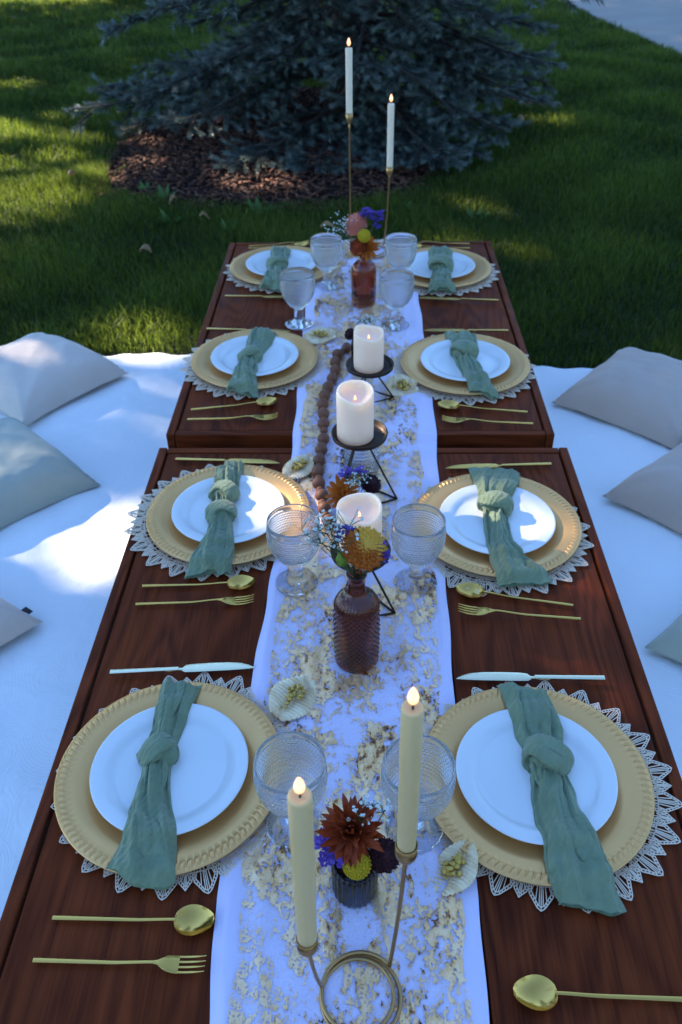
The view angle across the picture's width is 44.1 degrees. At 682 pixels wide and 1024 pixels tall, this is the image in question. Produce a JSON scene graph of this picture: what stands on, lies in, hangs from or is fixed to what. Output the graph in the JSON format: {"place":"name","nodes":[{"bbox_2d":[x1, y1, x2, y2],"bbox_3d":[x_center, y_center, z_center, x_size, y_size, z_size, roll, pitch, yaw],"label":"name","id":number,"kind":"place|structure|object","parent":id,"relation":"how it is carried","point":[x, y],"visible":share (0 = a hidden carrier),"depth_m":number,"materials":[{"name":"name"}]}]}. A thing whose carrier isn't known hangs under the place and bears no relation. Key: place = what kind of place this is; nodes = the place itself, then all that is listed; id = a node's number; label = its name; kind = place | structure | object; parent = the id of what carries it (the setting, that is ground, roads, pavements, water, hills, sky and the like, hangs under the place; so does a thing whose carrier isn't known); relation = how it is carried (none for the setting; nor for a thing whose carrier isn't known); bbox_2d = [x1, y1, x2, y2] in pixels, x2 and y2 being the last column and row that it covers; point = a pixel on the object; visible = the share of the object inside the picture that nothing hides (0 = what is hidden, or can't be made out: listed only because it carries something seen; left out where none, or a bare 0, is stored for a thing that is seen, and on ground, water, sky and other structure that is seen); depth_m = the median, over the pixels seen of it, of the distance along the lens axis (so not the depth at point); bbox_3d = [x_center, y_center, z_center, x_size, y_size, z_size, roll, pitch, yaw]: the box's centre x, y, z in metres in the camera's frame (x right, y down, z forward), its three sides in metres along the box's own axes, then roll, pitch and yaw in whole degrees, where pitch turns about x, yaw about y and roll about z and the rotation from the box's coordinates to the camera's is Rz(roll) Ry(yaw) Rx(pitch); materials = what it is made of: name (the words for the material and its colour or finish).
{"place":"outdoors","nodes":[
{"label":"outdoors","id":0,"kind":"place"},
{"bbox_2d":[0,0,681,368],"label":"ground","id":1,"kind":"structure","parent":0,"point":[150,350],"depth_m":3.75,"materials":[{"name":"plant"}]},
{"bbox_2d":[91,85,447,212],"bbox_3d":[-0.377,-2.406,5.292,2.000,0.111,2.720,0,38,1],"label":"mulch bed","id":2,"kind":"object","parent":1,"relation":"on","point":[246,191],"visible":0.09,"depth_m":4.56,"materials":[{"name":"brown wood"}]},
{"bbox_2d":[63,0,604,175],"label":"spruce tree","id":3,"kind":"object","parent":1,"relation":"on","point":[423,36],"visible":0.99,"depth_m":4.77,"materials":[{"name":"green plant"}]},
{"bbox_2d":[0,353,681,918],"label":"quilted blanket","id":4,"kind":"object","parent":1,"relation":"on","point":[60,561],"visible":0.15,"depth_m":2.14,"materials":[{"name":"fabric"}]},
{"bbox_2d":[0,597,42,645],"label":"throw pillow","id":5,"kind":"object","parent":4,"relation":"on","point":[15,621],"visible":1,"depth_m":1.89,"materials":[{"name":"beige fabric"}]},
{"bbox_2d":[0,417,100,528],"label":"throw pillow","id":6,"kind":"object","parent":4,"relation":"on","point":[37,472],"visible":1,"depth_m":2.29,"materials":[{"name":"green fabric"}]},
{"bbox_2d":[0,332,128,425],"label":"throw pillow","id":7,"kind":"object","parent":4,"relation":"on","point":[41,374],"visible":1,"depth_m":2.71,"materials":[{"name":"beige fabric"}]},
{"bbox_2d":[0,448,681,1023],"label":"table","id":8,"kind":"object","parent":4,"relation":"on","point":[634,948],"visible":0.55,"depth_m":1.13,"materials":[{"name":"brown wood"}]},
{"bbox_2d":[32,955,206,973],"bbox_3d":[-0.271,0.549,1.028,0.214,0.009,0.021,1,38,2],"label":"fork","id":9,"kind":"object","parent":8,"relation":"on","point":[170,964],"visible":1,"depth_m":1.03,"materials":[{"name":"gold metal"}]},
{"bbox_2d":[52,904,214,935],"bbox_3d":[-0.264,0.519,1.071,0.208,0.010,0.040,1,38,2],"label":"spoon","id":10,"kind":"object","parent":8,"relation":"on","point":[192,920],"visible":1,"depth_m":1.07,"materials":[{"name":"gold metal"}]},
{"bbox_2d":[50,671,288,900],"bbox_3d":[-0.229,0.384,1.244,0.388,0.001,0.388,0,38,1],"label":"doily","id":11,"kind":"object","parent":8,"relation":"on","point":[273,718],"visible":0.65,"depth_m":1.14,"materials":[{"name":"fabric"}]},
{"bbox_2d":[54,682,276,874],"bbox_3d":[-0.250,0.381,1.235,0.330,0.016,0.330,0,38,1],"label":"charger plate","id":12,"kind":"object","parent":11,"relation":"on","point":[92,834],"visible":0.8,"depth_m":1.20,"materials":[{"name":"gold metal"}]},
{"bbox_2d":[89,703,247,834],"bbox_3d":[-0.250,0.376,1.234,0.229,0.017,0.229,0,38,1],"label":"dinner plate","id":13,"kind":"object","parent":12,"relation":"on","point":[209,768],"visible":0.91,"depth_m":1.23,"materials":[{"name":"white ceramic"}]},
{"bbox_2d":[106,677,201,889],"bbox_3d":[-0.260,0.368,1.223,0.094,0.046,0.352,0,38,1],"label":"napkin","id":14,"kind":"object","parent":13,"relation":"on","point":[144,856],"visible":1,"depth_m":1.17,"materials":[{"name":"fabric"}]},
{"bbox_2d":[110,662,254,674],"bbox_3d":[-0.262,0.258,1.394,0.238,0.006,0.018,-3,38,-2],"label":"knife","id":15,"kind":"object","parent":8,"relation":"on","point":[211,667],"visible":1,"depth_m":1.39,"materials":[{"name":"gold metal"}]},
{"bbox_2d":[135,594,253,605],"bbox_3d":[-0.265,0.161,1.522,0.214,0.009,0.021,-2,38,-1],"label":"fork","id":16,"kind":"object","parent":8,"relation":"on","point":[230,600],"visible":1,"depth_m":1.52,"materials":[{"name":"gold metal"}]},
{"bbox_2d":[142,575,254,589],"bbox_3d":[-0.264,0.135,1.560,0.209,0.010,0.040,-1,38,0],"label":"spoon","id":17,"kind":"object","parent":8,"relation":"on","point":[238,582],"visible":1,"depth_m":1.56,"materials":[{"name":"gold metal"}]},
{"bbox_2d":[124,464,312,580],"bbox_3d":[-0.247,0.009,1.722,0.388,0.001,0.388,-9,39,-10],"label":"doily","id":18,"kind":"object","parent":8,"relation":"on","point":[137,521],"visible":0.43,"depth_m":1.65,"materials":[{"name":"fabric"}]},
{"bbox_2d":[146,465,309,564],"bbox_3d":[-0.229,0.002,1.717,0.330,0.016,0.330,-23,43,-25],"label":"charger plate","id":19,"kind":"object","parent":18,"relation":"on","point":[167,535],"visible":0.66,"depth_m":1.71,"materials":[{"name":"gold metal"}]},
{"bbox_2d":[171,475,284,542],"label":"dinner plate","id":20,"kind":"object","parent":19,"relation":"on","point":[258,501],"visible":0.76,"depth_m":1.72,"materials":[{"name":"white ceramic"}]},
{"bbox_2d":[184,459,243,578],"bbox_3d":[-0.245,-0.004,1.698,0.088,0.045,0.364,0,38,1],"label":"napkin","id":21,"kind":"object","parent":20,"relation":"on","point":[214,551],"visible":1,"depth_m":1.65,"materials":[{"name":"fabric"}]},
{"bbox_2d":[175,458,278,462],"bbox_3d":[-0.253,-0.116,1.878,0.235,0.005,0.018,1,38,3],"label":"knife","id":22,"kind":"object","parent":8,"relation":"on","point":[224,460],"visible":0.91,"depth_m":1.88,"materials":[{"name":"gold metal"}]},
{"bbox_2d":[210,239,488,1023],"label":"table runner","id":23,"kind":"object","parent":8,"relation":"on","point":[226,955],"visible":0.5,"depth_m":1.26,"materials":[{"name":"white fabric"}]},
{"bbox_2d":[227,239,471,1023],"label":"foil netting","id":24,"kind":"object","parent":23,"relation":"on","point":[371,751],"visible":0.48,"depth_m":1.24,"materials":[{"name":"gold metal"}]},
{"bbox_2d":[253,731,327,850],"bbox_3d":[-0.065,0.376,1.123,0.097,0.150,0.097,0,38,1],"label":"goblet","id":25,"kind":"object","parent":24,"relation":"on","point":[282,761],"visible":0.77,"depth_m":1.13,"materials":[{"name":"clear glass"}]},
{"bbox_2d":[268,674,316,721],"bbox_3d":[-0.076,0.291,1.333,0.074,0.022,0.090,28,52,24],"label":"palm fan","id":26,"kind":"object","parent":24,"relation":"on","point":[293,698],"visible":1,"depth_m":1.33},
{"bbox_2d":[266,504,320,596],"bbox_3d":[-0.083,0.072,1.511,0.097,0.150,0.097,6,39,9],"label":"goblet","id":27,"kind":"object","parent":24,"relation":"on","point":[285,537],"visible":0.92,"depth_m":1.50,"materials":[{"name":"clear glass"}]},
{"bbox_2d":[282,454,313,479],"bbox_3d":[-0.094,-0.101,1.833,0.067,0.022,0.082,22,49,35],"label":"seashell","id":28,"kind":"object","parent":24,"relation":"on","point":[299,466],"visible":1,"depth_m":1.83,"materials":[{"name":"white"}]},
{"bbox_2d":[304,327,336,343],"bbox_3d":[-0.058,-0.485,2.299,0.090,0.022,0.074,-5,44,-5],"label":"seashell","id":29,"kind":"object","parent":24,"relation":"on","point":[327,334],"visible":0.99,"depth_m":2.30,"materials":[{"name":"white"}]},
{"bbox_2d":[310,232,342,290],"bbox_3d":[-0.043,-0.752,2.538,0.097,0.150,0.097,19,42,24],"label":"goblet","id":30,"kind":"object","parent":24,"relation":"on","point":[326,249],"visible":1,"depth_m":2.51,"materials":[{"name":"clear glass"}]},
{"bbox_2d":[311,342,350,526],"bbox_3d":[-0.026,-0.209,1.956,0.070,0.042,0.745,1,38,3],"label":"bead garland","id":31,"kind":"object","parent":24,"relation":"on","point":[318,481],"visible":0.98,"depth_m":1.92,"materials":[{"name":"brown wood"}]},
{"bbox_2d":[331,847,377,908],"bbox_3d":[0.018,0.465,1.077,0.060,0.065,0.060,0,38,1],"label":"ribbed vase","id":32,"kind":"object","parent":24,"relation":"on","point":[348,892],"visible":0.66,"depth_m":1.06,"materials":[{"name":"grey glass"}]},
{"bbox_2d":[314,827,343,867],"bbox_3d":[-0.014,0.424,1.034,0.058,0.089,0.034,9,39,12],"label":"statice sprig","id":33,"kind":"object","parent":32,"relation":"in","point":[328,858],"visible":0.66,"depth_m":1.02,"materials":[{"name":"plant"}]},
{"bbox_2d":[314,792,384,868],"bbox_3d":[0.010,0.403,1.025,0.078,0.130,0.081,-30,46,-32],"label":"dahlia flower","id":34,"kind":"object","parent":32,"relation":"in","point":[350,841],"visible":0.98,"depth_m":1.00,"materials":[{"name":"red plant"}]},
{"bbox_2d":[342,853,371,880],"bbox_3d":[0.020,0.439,1.034,0.037,0.062,0.037,0,38,1],"label":"button flower","id":35,"kind":"object","parent":32,"relation":"in","point":[361,871],"visible":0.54,"depth_m":1.01,"materials":[{"name":"plant"}]},
{"bbox_2d":[346,794,391,825],"bbox_3d":[0.034,0.393,1.031,0.056,0.138,0.037,0,38,1],"label":"babys breath","id":36,"kind":"object","parent":32,"relation":"in","point":[366,801],"visible":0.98,"depth_m":1.01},
{"bbox_2d":[369,837,399,874],"bbox_3d":[0.045,0.432,1.041,0.059,0.065,0.041,0,38,1],"label":"burgundy flower","id":37,"kind":"object","parent":32,"relation":"in","point":[387,861],"visible":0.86,"depth_m":1.02,"materials":[{"name":"purple plant"}]},
{"bbox_2d":[333,566,379,673],"bbox_3d":[0.025,0.169,1.349,0.077,0.194,0.077,0,38,1],"label":"glass bottle","id":38,"kind":"object","parent":24,"relation":"on","point":[356,619],"visible":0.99,"depth_m":1.32,"materials":[{"name":"brown"}]},
{"bbox_2d":[290,494,363,576],"bbox_3d":[-0.022,0.043,1.258,0.114,0.144,0.078,0,38,1],"label":"babys breath","id":39,"kind":"object","parent":38,"relation":"in","point":[328,528],"visible":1,"depth_m":1.25,"materials":[{"name":"plant"}]},
{"bbox_2d":[340,525,388,577],"bbox_3d":[0.035,0.067,1.263,0.074,0.099,0.073,0,38,1],"label":"chrysanthemum","id":40,"kind":"object","parent":38,"relation":"in","point":[363,553],"visible":1,"depth_m":1.24,"materials":[{"name":"orange plant"}]},
{"bbox_2d":[296,839,417,1023],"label":"candle holder","id":41,"kind":"object","parent":24,"relation":"on","point":[373,958],"visible":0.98,"depth_m":0.98,"materials":[{"name":"gold metal"}]},
{"bbox_2d":[287,777,316,947],"bbox_3d":[-0.036,0.344,0.805,0.023,0.298,0.023,1,37,1],"label":"taper candle","id":42,"kind":"object","parent":41,"relation":"on","point":[300,811],"visible":1,"depth_m":0.78,"materials":[{"name":"beige wax"}]},
{"bbox_2d":[397,687,424,853],"bbox_3d":[0.064,0.251,0.791,0.021,0.264,0.021,0,38,2],"label":"taper candle","id":43,"kind":"object","parent":41,"relation":"on","point":[411,729],"visible":0.99,"depth_m":0.77,"materials":[{"name":"beige wax"}]},
{"bbox_2d":[344,446,379,476],"bbox_3d":[0.045,-0.133,1.812,0.077,0.097,0.077,0,38,1],"label":"tumbler","id":44,"kind":"object","parent":24,"relation":"on","point":[366,459],"visible":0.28,"depth_m":1.79,"materials":[{"name":"clear glass"}]},
{"bbox_2d":[330,539,395,621],"bbox_3d":[0.040,0.112,1.471,0.115,0.134,0.116,0,38,1],"label":"pillar stand","id":45,"kind":"object","parent":24,"relation":"on","point":[391,609],"visible":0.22,"depth_m":1.45,"materials":[{"name":"brown metal"}]},
{"bbox_2d":[336,492,381,566],"bbox_3d":[0.030,0.029,1.398,0.075,0.107,0.075,0,38,1],"label":"pillar candle","id":46,"kind":"object","parent":45,"relation":"on","point":[369,510],"visible":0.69,"depth_m":1.39,"materials":[{"name":"white wax"}]},
{"bbox_2d":[351,255,375,307],"bbox_3d":[0.066,-0.676,2.430,0.072,0.162,0.070,0,38,1],"label":"glass bottle","id":47,"kind":"object","parent":24,"relation":"on","point":[363,283],"visible":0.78,"depth_m":2.41,"materials":[{"name":"brown"}]},
{"bbox_2d":[344,212,367,235],"bbox_3d":[0.040,-0.777,2.356,0.073,0.116,0.066,14,40,18],"label":"chrysanthemum","id":48,"kind":"object","parent":47,"relation":"in","point":[353,225],"visible":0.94,"depth_m":2.33,"materials":[{"name":"pink plant"}]},
{"bbox_2d":[357,236,379,261],"bbox_3d":[0.073,-0.735,2.352,0.067,0.077,0.053,-24,44,-27],"label":"orange flower","id":49,"kind":"object","parent":47,"relation":"in","point":[371,246],"visible":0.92,"depth_m":2.36,"materials":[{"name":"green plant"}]},
{"bbox_2d":[359,207,384,235],"bbox_3d":[0.085,-0.783,2.349,0.075,0.132,0.043,0,38,1],"label":"statice sprig","id":50,"kind":"object","parent":47,"relation":"in","point":[372,215],"visible":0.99,"depth_m":2.32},
{"bbox_2d":[331,419,397,503],"bbox_3d":[0.049,-0.097,1.714,0.136,0.162,0.138,0,38,1],"label":"pillar stand","id":51,"kind":"object","parent":24,"relation":"on","point":[380,435],"visible":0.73,"depth_m":1.67,"materials":[{"name":"brown metal"}]},
{"bbox_2d":[336,380,373,445],"bbox_3d":[0.028,-0.193,1.635,0.072,0.108,0.072,0,38,1],"label":"pillar candle","id":52,"kind":"object","parent":51,"relation":"on","point":[355,410],"visible":1,"depth_m":1.62,"materials":[{"name":"white wax"}]},
{"bbox_2d":[346,112,392,258],"bbox_3d":[0.090,-1.037,2.661,0.144,0.444,0.133,0,38,1],"label":"candle holder","id":53,"kind":"object","parent":24,"relation":"on","point":[349,120],"visible":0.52,"depth_m":2.63,"materials":[{"name":"gold metal"}]},
{"bbox_2d":[345,38,351,113],"bbox_3d":[0.023,-1.248,2.428,0.020,0.214,0.020,0,38,1],"label":"taper candle","id":54,"kind":"object","parent":53,"relation":"on","point":[348,59],"visible":1,"depth_m":2.42,"materials":[{"name":"white wax"}]},
{"bbox_2d":[387,94,393,166],"bbox_3d":[0.148,-1.134,2.527,0.020,0.222,0.020,0,38,1],"label":"taper candle","id":55,"kind":"object","parent":53,"relation":"on","point":[390,127],"visible":1,"depth_m":2.52,"materials":[{"name":"white wax"}]},
{"bbox_2d":[346,355,393,401],"bbox_3d":[0.070,-0.316,2.026,0.117,0.093,0.115,0,38,1],"label":"pillar stand","id":56,"kind":"object","parent":24,"relation":"on","point":[388,366],"visible":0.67,"depth_m":2.00,"materials":[{"name":"brown metal"}]},
{"bbox_2d":[354,324,383,373],"bbox_3d":[0.065,-0.384,1.975,0.071,0.098,0.071,0,38,1],"label":"pillar candle","id":57,"kind":"object","parent":56,"relation":"on","point":[368,349],"visible":1,"depth_m":1.96,"materials":[{"name":"white wax"}]},
{"bbox_2d":[379,268,413,330],"bbox_3d":[0.152,-0.583,2.318,0.097,0.150,0.097,-13,40,-15],"label":"goblet","id":58,"kind":"object","parent":24,"relation":"on","point":[396,288],"visible":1,"depth_m":2.29,"materials":[{"name":"clear glass"}]},
{"bbox_2d":[385,232,416,268],"bbox_3d":[0.179,-0.750,2.531,0.097,0.150,0.097,-7,38,-7],"label":"goblet","id":59,"kind":"object","parent":24,"relation":"on","point":[400,249],"visible":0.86,"depth_m":2.49,"materials":[{"name":"clear glass"}]},
{"bbox_2d":[385,374,418,396],"bbox_3d":[0.151,-0.312,2.074,0.088,0.022,0.071,-8,58,-18],"label":"palm fan","id":60,"kind":"object","parent":24,"relation":"on","point":[399,384],"visible":0.94,"depth_m":2.07},
{"bbox_2d":[381,734,455,853],"bbox_3d":[0.100,0.378,1.117,0.097,0.150,0.097,-27,45,-29],"label":"goblet","id":61,"kind":"object","parent":24,"relation":"on","point":[438,776],"visible":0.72,"depth_m":1.11,"materials":[{"name":"clear glass"}]},
{"bbox_2d":[391,503,445,595],"bbox_3d":[0.136,0.072,1.507,0.097,0.150,0.097,-20,42,-22],"label":"goblet","id":62,"kind":"object","parent":24,"relation":"on","point":[418,534],"visible":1,"depth_m":1.50,"materials":[{"name":"clear glass"}]},
{"bbox_2d":[432,839,477,895],"bbox_3d":[0.149,0.467,1.105,0.057,0.022,0.082,18,49,31],"label":"palm fan","id":63,"kind":"object","parent":24,"relation":"on","point":[458,871],"visible":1,"depth_m":1.10},
{"bbox_2d":[446,462,551,467],"bbox_3d":[0.345,-0.103,1.849,0.234,0.005,0.018,-1,38,0],"label":"knife","id":64,"kind":"object","parent":8,"relation":"on","point":[482,465],"visible":1,"depth_m":1.85,"materials":[{"name":"gold metal"}]},
{"bbox_2d":[411,478,593,596],"bbox_3d":[0.304,0.037,1.675,0.388,0.001,0.388,-14,40,-16],"label":"doily","id":65,"kind":"object","parent":8,"relation":"on","point":[577,552],"visible":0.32,"depth_m":1.57,"materials":[{"name":"fabric"}]},
{"bbox_2d":[418,474,581,576],"bbox_3d":[0.310,0.022,1.680,0.330,0.016,0.330,27,46,30],"label":"charger plate","id":66,"kind":"object","parent":65,"relation":"on","point":[560,547],"visible":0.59,"depth_m":1.64,"materials":[{"name":"gold metal"}]},
{"bbox_2d":[440,485,555,553],"bbox_3d":[0.310,0.017,1.679,0.229,0.017,0.229,3,38,4],"label":"dinner plate","id":67,"kind":"object","parent":66,"relation":"on","point":[532,520],"visible":0.75,"depth_m":1.68,"materials":[{"name":"white ceramic"}]},
{"bbox_2d":[468,466,552,588],"bbox_3d":[0.333,0.004,1.670,0.120,0.052,0.386,0,38,1],"label":"napkin","id":68,"kind":"object","parent":67,"relation":"on","point":[512,564],"visible":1,"depth_m":1.63,"materials":[{"name":"fabric"}]},
{"bbox_2d":[456,582,572,606],"bbox_3d":[0.313,0.154,1.523,0.209,0.010,0.040,7,39,10],"label":"spoon","id":69,"kind":"object","parent":8,"relation":"on","point":[470,592],"visible":1,"depth_m":1.53,"materials":[{"name":"gold metal"}]},
{"bbox_2d":[458,603,580,620],"bbox_3d":[0.313,0.178,1.482,0.213,0.009,0.022,4,38,6],"label":"fork","id":70,"kind":"object","parent":8,"relation":"on","point":[482,610],"visible":1,"depth_m":1.48,"materials":[{"name":"gold metal"}]},
{"bbox_2d":[456,672,604,681],"bbox_3d":[0.308,0.268,1.370,0.240,0.006,0.018,1,38,2],"label":"knife","id":71,"kind":"object","parent":8,"relation":"on","point":[506,676],"visible":1,"depth_m":1.37,"materials":[{"name":"gold metal"}]},
{"bbox_2d":[423,680,681,913],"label":"doily","id":72,"kind":"object","parent":8,"relation":"on","point":[649,753],"visible":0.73,"depth_m":1.15,"materials":[{"name":"fabric"}]},
{"bbox_2d":[429,686,654,885],"bbox_3d":[0.281,0.385,1.218,0.330,0.016,0.330,-11,39,-12],"label":"charger plate","id":73,"kind":"object","parent":72,"relation":"on","point":[623,831],"visible":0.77,"depth_m":1.18,"materials":[{"name":"gold metal"}]},
{"bbox_2d":[456,709,617,844],"bbox_3d":[0.281,0.380,1.217,0.229,0.017,0.229,-18,41,-21],"label":"dinner plate","id":74,"kind":"object","parent":73,"relation":"on","point":[493,776],"visible":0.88,"depth_m":1.21,"materials":[{"name":"white ceramic"}]},
{"bbox_2d":[497,682,626,915],"bbox_3d":[0.300,0.379,1.194,0.089,0.050,0.375,-4,38,-4],"label":"napkin","id":75,"kind":"object","parent":74,"relation":"on","point":[580,872],"visible":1,"depth_m":1.15,"materials":[{"name":"fabric"}]},
{"bbox_2d":[513,974,681,1010],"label":"spoon","id":76,"kind":"object","parent":8,"relation":"on","point":[536,992],"visible":1,"depth_m":0.99,"materials":[{"name":"gold metal"}]},
{"bbox_2d":[166,241,554,447],"bbox_3d":[0.056,-0.407,2.531,0.896,0.374,1.218,0,38,1],"label":"table","id":77,"kind":"object","parent":4,"relation":"on","point":[247,313],"visible":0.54,"depth_m":2.06,"materials":[{"name":"brown wood"}]},
{"bbox_2d":[191,397,277,410],"bbox_3d":[-0.258,-0.258,2.038,0.210,0.010,0.040,-6,38,-7],"label":"spoon","id":78,"kind":"object","parent":77,"relation":"on","point":[265,401],"visible":1,"depth_m":2.04,"materials":[{"name":"gold metal"}]},
{"bbox_2d":[179,333,324,399],"bbox_3d":[-0.230,-0.393,2.212,0.388,0.001,0.388,-19,42,-22],"label":"doily","id":79,"kind":"object","parent":77,"relation":"on","point":[210,387],"visible":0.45,"depth_m":2.12,"materials":[{"name":"fabric"}]},
{"bbox_2d":[191,330,317,388],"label":"charger plate","id":80,"kind":"object","parent":79,"relation":"on","point":[207,370],"visible":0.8,"depth_m":2.18,"materials":[{"name":"gold metal"}]},
{"bbox_2d":[211,335,298,375],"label":"dinner plate","id":81,"kind":"object","parent":80,"relation":"on","point":[280,354],"visible":0.81,"depth_m":2.21,"materials":[{"name":"white ceramic"}]},
{"bbox_2d":[226,327,278,397],"bbox_3d":[-0.229,-0.407,2.186,0.087,0.048,0.353,3,38,5],"label":"napkin","id":82,"kind":"object","parent":81,"relation":"on","point":[243,379],"visible":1,"depth_m":2.15,"materials":[{"name":"fabric"}]},
{"bbox_2d":[223,258,337,293],"bbox_3d":[-0.185,-0.782,2.706,0.388,0.001,0.388,-31,47,-32],"label":"doily","id":83,"kind":"object","parent":77,"relation":"on","point":[254,286],"visible":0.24,"depth_m":2.63,"materials":[{"name":"fabric"}]},
{"bbox_2d":[230,246,322,284],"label":"charger plate","id":84,"kind":"object","parent":83,"relation":"on","point":[239,269],"visible":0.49,"depth_m":2.69,"materials":[{"name":"gold metal"}]},
{"bbox_2d":[246,249,315,274],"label":"dinner plate","id":85,"kind":"object","parent":84,"relation":"on","point":[256,263],"visible":0.64,"depth_m":2.72,"materials":[{"name":"white ceramic"}]},
{"bbox_2d":[259,245,290,291],"bbox_3d":[-0.207,-0.781,2.660,0.086,0.050,0.323,0,38,1],"label":"napkin","id":86,"kind":"object","parent":85,"relation":"on","point":[277,262],"visible":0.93,"depth_m":2.64,"materials":[{"name":"fabric"}]},
{"bbox_2d":[280,267,314,329],"bbox_3d":[-0.119,-0.589,2.332,0.097,0.150,0.097,12,40,17],"label":"goblet","id":87,"kind":"object","parent":77,"relation":"on","point":[297,286],"visible":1,"depth_m":2.31,"materials":[{"name":"clear glass"}]},
{"bbox_2d":[379,263,499,296],"bbox_3d":[0.310,-0.764,2.673,0.388,0.001,0.388,26,45,30],"label":"doily","id":88,"kind":"object","parent":77,"relation":"on","point":[479,284],"visible":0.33,"depth_m":2.58,"materials":[{"name":"fabric"}]},
{"bbox_2d":[386,247,490,286],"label":"charger plate","id":89,"kind":"object","parent":88,"relation":"on","point":[481,271],"visible":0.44,"depth_m":2.63,"materials":[{"name":"gold metal"}]},
{"bbox_2d":[408,251,474,277],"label":"dinner plate","id":90,"kind":"object","parent":89,"relation":"on","point":[464,265],"visible":0.69,"depth_m":2.67,"materials":[{"name":"white ceramic"}]},
{"bbox_2d":[427,245,456,293],"bbox_3d":[0.313,-0.777,2.641,0.090,0.054,0.333,1,38,3],"label":"napkin","id":91,"kind":"object","parent":90,"relation":"on","point":[440,263],"visible":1,"depth_m":2.62,"materials":[{"name":"fabric"}]},
{"bbox_2d":[393,335,536,405],"bbox_3d":[0.312,-0.375,2.178,0.388,0.001,0.388,-25,44,-27],"label":"doily","id":92,"kind":"object","parent":77,"relation":"on","point":[397,362],"visible":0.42,"depth_m":2.08,"materials":[{"name":"fabric"}]},
{"bbox_2d":[401,333,529,394],"bbox_3d":[0.320,-0.383,2.173,0.330,0.016,0.330,3,38,4],"label":"charger plate","id":93,"kind":"object","parent":92,"relation":"on","point":[516,372],"visible":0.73,"depth_m":2.14,"materials":[{"name":"gold metal"}]},
{"bbox_2d":[420,340,509,380],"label":"dinner plate","id":94,"kind":"object","parent":93,"relation":"on","point":[436,358],"visible":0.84,"depth_m":2.17,"materials":[{"name":"white ceramic"}]},
{"bbox_2d":[443,330,499,398],"bbox_3d":[0.331,-0.395,2.156,0.087,0.052,0.341,-3,38,-2],"label":"napkin","id":95,"kind":"object","parent":94,"relation":"on","point":[464,350],"visible":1,"depth_m":2.14,"materials":[{"name":"fabric"}]},
{"bbox_2d":[438,400,527,412],"bbox_3d":[0.338,-0.247,2.011,0.212,0.011,0.041,5,39,8],"label":"spoon","id":96,"kind":"object","parent":77,"relation":"on","point":[449,404],"visible":1,"depth_m":2.02,"materials":[{"name":"gold metal"}]},
{"bbox_2d":[551,347,681,448],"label":"throw pillow","id":97,"kind":"object","parent":4,"relation":"on","point":[636,390],"visible":0.98,"depth_m":2.56,"materials":[{"name":"beige fabric"}]},
{"bbox_2d":[602,443,681,534],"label":"throw pillow","id":98,"kind":"object","parent":4,"relation":"on","point":[653,490],"visible":1,"depth_m":2.20,"materials":[{"name":"beige fabric"}]},
{"bbox_2d":[645,614,681,662],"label":"throw pillow","id":99,"kind":"object","parent":4,"relation":"on","point":[667,642],"visible":1,"depth_m":1.82,"materials":[{"name":"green fabric"}]},
{"bbox_2d":[569,0,681,53],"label":"path","id":100,"kind":"structure","parent":0,"point":[660,21],"depth_m":8.79,"materials":[{"name":"concrete"}]},
{"bbox_3d":[0.026,0.018,1.647,0.060,0.065,0.060,-14,40,-17],"label":"ribbed vase","id":101,"kind":"object","parent":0,"visible":0},
{"bbox_2d":[325,474,358,508],"bbox_3d":[0.005,-0.029,1.611,0.074,0.087,0.071,0,38,1],"label":"orange flower","id":102,"kind":"object","parent":101,"relation":"in","point":[338,490],"visible":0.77,"depth_m":1.61,"materials":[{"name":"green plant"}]},
{"bbox_2d":[360,474,381,493],"bbox_3d":[0.052,-0.036,1.624,0.055,0.082,0.045,0,38,1],"label":"burgundy flower","id":103,"kind":"object","parent":101,"relation":"in","point":[373,485],"visible":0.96,"depth_m":1.60,"materials":[{"name":"purple plant"}]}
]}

